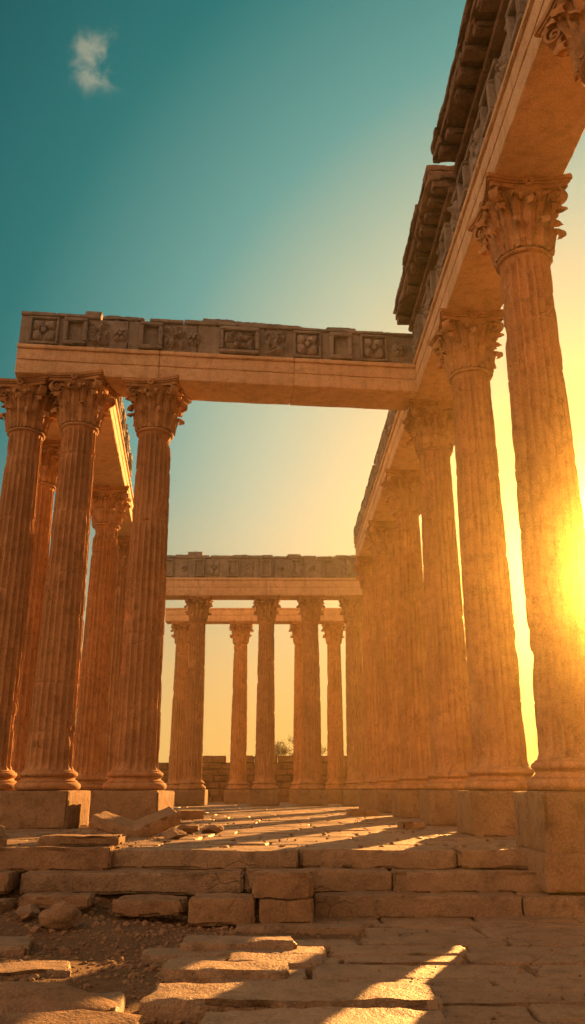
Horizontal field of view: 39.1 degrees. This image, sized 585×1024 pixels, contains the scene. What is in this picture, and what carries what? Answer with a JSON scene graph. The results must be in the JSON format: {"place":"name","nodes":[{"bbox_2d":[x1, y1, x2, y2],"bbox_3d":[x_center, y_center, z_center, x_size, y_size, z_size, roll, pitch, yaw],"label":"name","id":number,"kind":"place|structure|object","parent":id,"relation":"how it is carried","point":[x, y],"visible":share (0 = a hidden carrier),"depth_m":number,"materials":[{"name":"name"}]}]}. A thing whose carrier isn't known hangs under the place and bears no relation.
{"place":"outdoors","nodes":[
{"label":"outdoors","id":0,"kind":"place"},
{"bbox_2d":[159,755,346,801],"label":"stone wall","id":1,"kind":"structure","parent":0,"point":[215,773],"depth_m":54.03,"materials":[{"name":"brown stone"}]},
{"bbox_2d":[0,884,528,1023],"bbox_3d":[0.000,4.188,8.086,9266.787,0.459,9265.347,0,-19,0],"label":"ground","id":2,"kind":"structure","parent":0,"point":[102,982],"depth_m":8.90,"materials":[{"name":"brown soil"}]},
{"bbox_2d":[0,871,18,895],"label":"fallen stone block","id":3,"kind":"structure","parent":2,"relation":"on","point":[8,882],"depth_m":10.60,"materials":[{"name":"stone"}]},
{"bbox_2d":[0,898,18,914],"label":"fallen stone block","id":4,"kind":"structure","parent":2,"relation":"on","point":[7,904],"depth_m":9.93,"materials":[{"name":"stone"}]},
{"bbox_2d":[15,903,39,921],"bbox_3d":[-3.115,4.738,9.697,0.286,0.220,0.499,-3,-19,9],"label":"rock","id":5,"kind":"object","parent":2,"relation":"on","point":[27,912],"visible":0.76,"depth_m":9.58,"materials":[{"name":"stone"}]},
{"bbox_2d":[17,891,94,908],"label":"fallen stone block","id":6,"kind":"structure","parent":2,"relation":"on","point":[49,899],"depth_m":9.95,"materials":[{"name":"stone"}]},
{"bbox_2d":[0,981,118,1014],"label":"rock","id":7,"kind":"object","parent":2,"relation":"on","point":[23,997],"visible":0.66,"depth_m":5.86,"materials":[{"name":"stone"}]},
{"bbox_2d":[38,900,81,929],"bbox_3d":[-2.622,4.567,9.334,0.392,0.305,0.405,-13,-22,33],"label":"rock","id":8,"kind":"object","parent":2,"relation":"on","point":[62,915],"visible":1,"depth_m":9.22,"materials":[{"name":"stone"}]},
{"bbox_2d":[0,1009,141,1023],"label":"rock","id":9,"kind":"object","parent":2,"relation":"on","point":[81,1016],"visible":1,"depth_m":5.39,"materials":[{"name":"stone"}]},
{"bbox_2d":[113,895,188,916],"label":"fallen stone block","id":10,"kind":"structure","parent":2,"relation":"on","point":[157,906],"depth_m":9.96,"materials":[{"name":"stone"}]},
{"bbox_2d":[188,894,255,926],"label":"fallen stone block","id":11,"kind":"structure","parent":2,"relation":"on","point":[233,910],"depth_m":9.82,"materials":[{"name":"stone"}]},
{"bbox_2d":[5,802,521,907],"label":"temple floor","id":12,"kind":"structure","parent":2,"relation":"on","point":[283,831],"depth_m":15.82,"materials":[{"name":"stone"}]},
{"bbox_2d":[0,825,5,834],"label":"rock","id":13,"kind":"object","parent":12,"relation":"on","point":[2,830],"visible":0.59,"depth_m":12.25,"materials":[{"name":"stone"}]},
{"bbox_2d":[0,375,59,792],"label":"corinthian column","id":14,"kind":"structure","parent":12,"relation":"on","point":[27,405],"depth_m":20.16,"materials":[{"name":"stone"}]},
{"bbox_2d":[15,311,416,410],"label":"entablature","id":15,"kind":"structure","parent":14,"relation":"on","point":[221,360],"depth_m":21.60,"materials":[{"name":"stone"}]},
{"bbox_2d":[12,440,60,782],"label":"corinthian column","id":16,"kind":"structure","parent":12,"relation":"on","point":[49,462],"depth_m":23.62,"materials":[{"name":"stone"}]},
{"bbox_2d":[15,374,61,439],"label":"entablature","id":17,"kind":"structure","parent":16,"relation":"on","point":[54,432],"depth_m":24.21,"materials":[{"name":"stone"}]},
{"bbox_2d":[0,369,119,828],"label":"corinthian column","id":18,"kind":"structure","parent":12,"relation":"on","point":[47,793],"depth_m":19.00,"materials":[{"name":"stone"}]},
{"bbox_2d":[73,485,131,815],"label":"corinthian column","id":19,"kind":"structure","parent":12,"relation":"on","point":[110,505],"depth_m":27.14,"materials":[{"name":"stone"}]},
{"bbox_2d":[93,397,133,535],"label":"entablature","id":20,"kind":"structure","parent":19,"relation":"on","point":[113,461],"depth_m":26.68,"materials":[{"name":"stone"}]},
{"bbox_2d":[88,811,133,836],"bbox_3d":[-3.113,5.674,14.870,0.993,0.223,0.628,13,-9,16],"label":"fallen stone slab","id":21,"kind":"object","parent":12,"relation":"on","point":[111,823],"depth_m":14.66,"materials":[{"name":"stone"}]},
{"bbox_2d":[104,536,129,780],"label":"corinthian column","id":22,"kind":"structure","parent":12,"relation":"on","point":[123,544],"depth_m":33.10,"materials":[{"name":"stone"}]},
{"bbox_2d":[89,375,191,827],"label":"corinthian column","id":23,"kind":"structure","parent":12,"relation":"on","point":[134,786],"depth_m":19.41,"materials":[{"name":"stone"}]},
{"bbox_2d":[132,806,180,836],"bbox_3d":[-2.504,5.640,14.877,0.859,0.263,0.715,-15,-3,-25],"label":"fallen stone slab","id":24,"kind":"object","parent":12,"relation":"on","point":[162,820],"depth_m":14.64,"materials":[{"name":"stone"}]},
{"bbox_2d":[163,827,186,838],"bbox_3d":[-1.988,5.459,13.961,0.354,0.198,0.452,8,-20,-23],"label":"rock","id":25,"kind":"object","parent":12,"relation":"on","point":[173,833],"visible":0.98,"depth_m":13.89,"materials":[{"name":"stone"}]},
{"bbox_2d":[165,620,189,802],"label":"corinthian column","id":26,"kind":"structure","parent":12,"relation":"on","point":[181,635],"depth_m":50.15,"materials":[{"name":"stone"}]},
{"bbox_2d":[165,608,362,623],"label":"architrave beam","id":27,"kind":"structure","parent":26,"relation":"on","point":[226,615],"depth_m":51.73,"materials":[{"name":"stone"}]},
{"bbox_2d":[177,823,198,833],"bbox_3d":[-1.930,5.975,15.481,0.397,0.216,0.464,-12,-22,31],"label":"rock","id":28,"kind":"object","parent":12,"relation":"on","point":[191,828],"visible":0.77,"depth_m":15.35,"materials":[{"name":"stone"}]},
{"bbox_2d":[175,809,204,819],"bbox_3d":[-2.901,8.470,22.994,0.724,0.318,0.622,10,-21,-27],"label":"fallen stone block","id":29,"kind":"object","parent":12,"relation":"on","point":[187,814],"depth_m":22.75,"materials":[{"name":"stone"}]},
{"bbox_2d":[175,595,213,805],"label":"corinthian column","id":30,"kind":"structure","parent":12,"relation":"on","point":[191,791],"depth_m":43.02,"materials":[{"name":"stone"}]},
{"bbox_2d":[202,824,223,833],"bbox_3d":[-1.559,6.112,15.844,0.410,0.182,0.472,-12,-22,31],"label":"rock","id":31,"kind":"object","parent":12,"relation":"on","point":[217,828],"visible":0.97,"depth_m":15.73,"materials":[{"name":"stone"}]},
{"bbox_2d":[224,620,252,802],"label":"corinthian column","id":32,"kind":"structure","parent":12,"relation":"on","point":[237,789],"depth_m":49.85,"materials":[{"name":"stone"}]},
{"bbox_2d":[249,595,280,805],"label":"corinthian column","id":33,"kind":"structure","parent":12,"relation":"on","point":[263,791],"depth_m":43.03,"materials":[{"name":"stone"}]},
{"bbox_2d":[289,620,302,802],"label":"corinthian column","id":34,"kind":"structure","parent":12,"relation":"on","point":[296,628],"depth_m":50.09,"materials":[{"name":"stone"}]},
{"bbox_2d":[296,595,326,805],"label":"corinthian column","id":35,"kind":"structure","parent":12,"relation":"on","point":[311,791],"depth_m":43.02,"materials":[{"name":"stone"}]},
{"bbox_2d":[321,620,345,802],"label":"corinthian column","id":36,"kind":"structure","parent":12,"relation":"on","point":[333,636],"depth_m":49.99,"materials":[{"name":"stone"}]},
{"bbox_2d":[338,595,364,805],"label":"corinthian column","id":37,"kind":"structure","parent":12,"relation":"on","point":[351,606],"depth_m":43.18,"materials":[{"name":"stone"}]},
{"bbox_2d":[165,552,362,599],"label":"entablature","id":38,"kind":"structure","parent":37,"relation":"on","point":[246,577],"depth_m":45.13,"materials":[{"name":"stone"}]},
{"bbox_2d":[361,621,363,683],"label":"corinthian column","id":39,"kind":"structure","parent":12,"relation":"on","point":[362,642],"depth_m":51.32,"materials":[{"name":"stone"}]},
{"bbox_2d":[347,809,377,816],"bbox_3d":[2.198,9.453,25.844,0.926,0.252,0.513,4,-19,-11],"label":"fallen stone block","id":40,"kind":"object","parent":12,"relation":"on","point":[362,812],"depth_m":25.63,"materials":[{"name":"stone"}]},
{"bbox_2d":[353,556,379,808],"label":"corinthian column","id":41,"kind":"structure","parent":12,"relation":"on","point":[364,566],"depth_m":35.81,"materials":[{"name":"stone"}]},
{"bbox_2d":[364,520,400,812],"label":"corinthian column","id":42,"kind":"structure","parent":12,"relation":"on","point":[380,536],"depth_m":30.86,"materials":[{"name":"stone"}]},
{"bbox_2d":[380,468,431,817],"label":"corinthian column","id":43,"kind":"structure","parent":12,"relation":"on","point":[401,489],"depth_m":25.59,"materials":[{"name":"stone"}]},
{"bbox_2d":[397,821,424,828],"bbox_3d":[2.506,6.636,17.395,0.517,0.179,0.420,6,-19,-16],"label":"fallen stone block","id":44,"kind":"object","parent":12,"relation":"on","point":[413,825],"depth_m":17.26,"materials":[{"name":"stone"}]},
{"bbox_2d":[402,399,472,825],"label":"corinthian column","id":45,"kind":"structure","parent":12,"relation":"on","point":[429,427],"depth_m":20.70,"materials":[{"name":"stone"}]},
{"bbox_2d":[428,308,534,836],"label":"corinthian column","id":46,"kind":"structure","parent":12,"relation":"on","point":[464,345],"depth_m":16.45,"materials":[{"name":"stone"}]},
{"bbox_2d":[0,915,584,1023],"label":"stone paving","id":47,"kind":"structure","parent":2,"relation":"on","point":[210,989],"depth_m":7.11,"materials":[{"name":"stone"}]},
{"bbox_2d":[258,898,313,923],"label":"fallen stone block","id":48,"kind":"structure","parent":47,"relation":"on","point":[281,911],"depth_m":9.84,"materials":[{"name":"stone"}]},
{"bbox_2d":[252,869,314,898],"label":"fallen stone block","id":49,"kind":"structure","parent":48,"relation":"on","point":[284,883],"depth_m":9.96,"materials":[{"name":"stone"}]},
{"bbox_3d":[4.128,3.651,7.213,1.741,0.780,1.737,0,-19,-1],"label":"pedestal footing","id":50,"kind":"object","parent":47,"relation":"on","visible":0},
{"bbox_2d":[533,0,584,85],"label":"corinthian column","id":51,"kind":"structure","parent":50,"relation":"on","point":[559,29],"depth_m":10.63,"materials":[{"name":"stone"}]},
{"bbox_2d":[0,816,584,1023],"bbox_3d":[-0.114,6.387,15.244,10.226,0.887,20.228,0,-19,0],"label":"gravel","id":52,"kind":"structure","parent":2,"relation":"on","point":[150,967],"depth_m":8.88,"materials":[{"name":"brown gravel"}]},
{"bbox_2d":[275,735,326,757],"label":"shrub","id":53,"kind":"object","parent":2,"relation":"on","point":[283,751],"visible":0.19,"depth_m":56.77,"materials":[{"name":"green plant"}]},
{"bbox_2d":[18,846,584,919],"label":"temple steps","id":54,"kind":"structure","parent":2,"relation":"on","point":[364,882],"depth_m":10.72,"materials":[{"name":"stone"}]},
{"bbox_2d":[0,835,6,844],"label":"fallen stone block","id":55,"kind":"structure","parent":54,"relation":"on","point":[3,839],"depth_m":11.35,"materials":[{"name":"stone"}]},
{"bbox_2d":[0,844,120,871],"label":"fallen stone block","id":56,"kind":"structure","parent":54,"relation":"on","point":[20,857],"depth_m":11.05,"materials":[{"name":"stone"}]},
{"bbox_2d":[38,834,125,846],"bbox_3d":[-3.023,4.726,11.867,1.165,0.156,0.565,-1,-19,2],"label":"fallen stone block","id":57,"kind":"object","parent":56,"relation":"on","point":[94,839],"depth_m":11.62,"materials":[{"name":"stone"}]},
{"bbox_2d":[514,846,584,893],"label":"pedestal footing","id":58,"kind":"object","parent":54,"relation":"on","point":[563,873],"visible":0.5,"depth_m":10.44,"materials":[{"name":"stone"}]},
{"bbox_2d":[467,171,584,852],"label":"corinthian column","id":59,"kind":"structure","parent":58,"relation":"on","point":[514,222],"depth_m":12.61,"materials":[{"name":"stone"}]},
{"bbox_2d":[0,0,584,762],"label":"sky","id":60,"kind":"structure","parent":0,"point":[257,161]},
{"bbox_3d":[4.203,2.310,3.231,1.740,0.781,1.736,0,-19,-1],"label":"pedestal footing","id":61,"kind":"object","parent":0,"visible":0},
{"bbox_3d":[4.182,-3.124,5.073,1.597,10.783,1.565,0,-19,-1],"label":"corinthian column","id":62,"kind":"object","parent":61,"relation":"on","visible":0},
{"bbox_2d":[353,0,584,560],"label":"entablature","id":63,"kind":"structure","parent":62,"relation":"on","point":[513,102],"depth_m":15.52,"materials":[{"name":"stone"}]}
]}

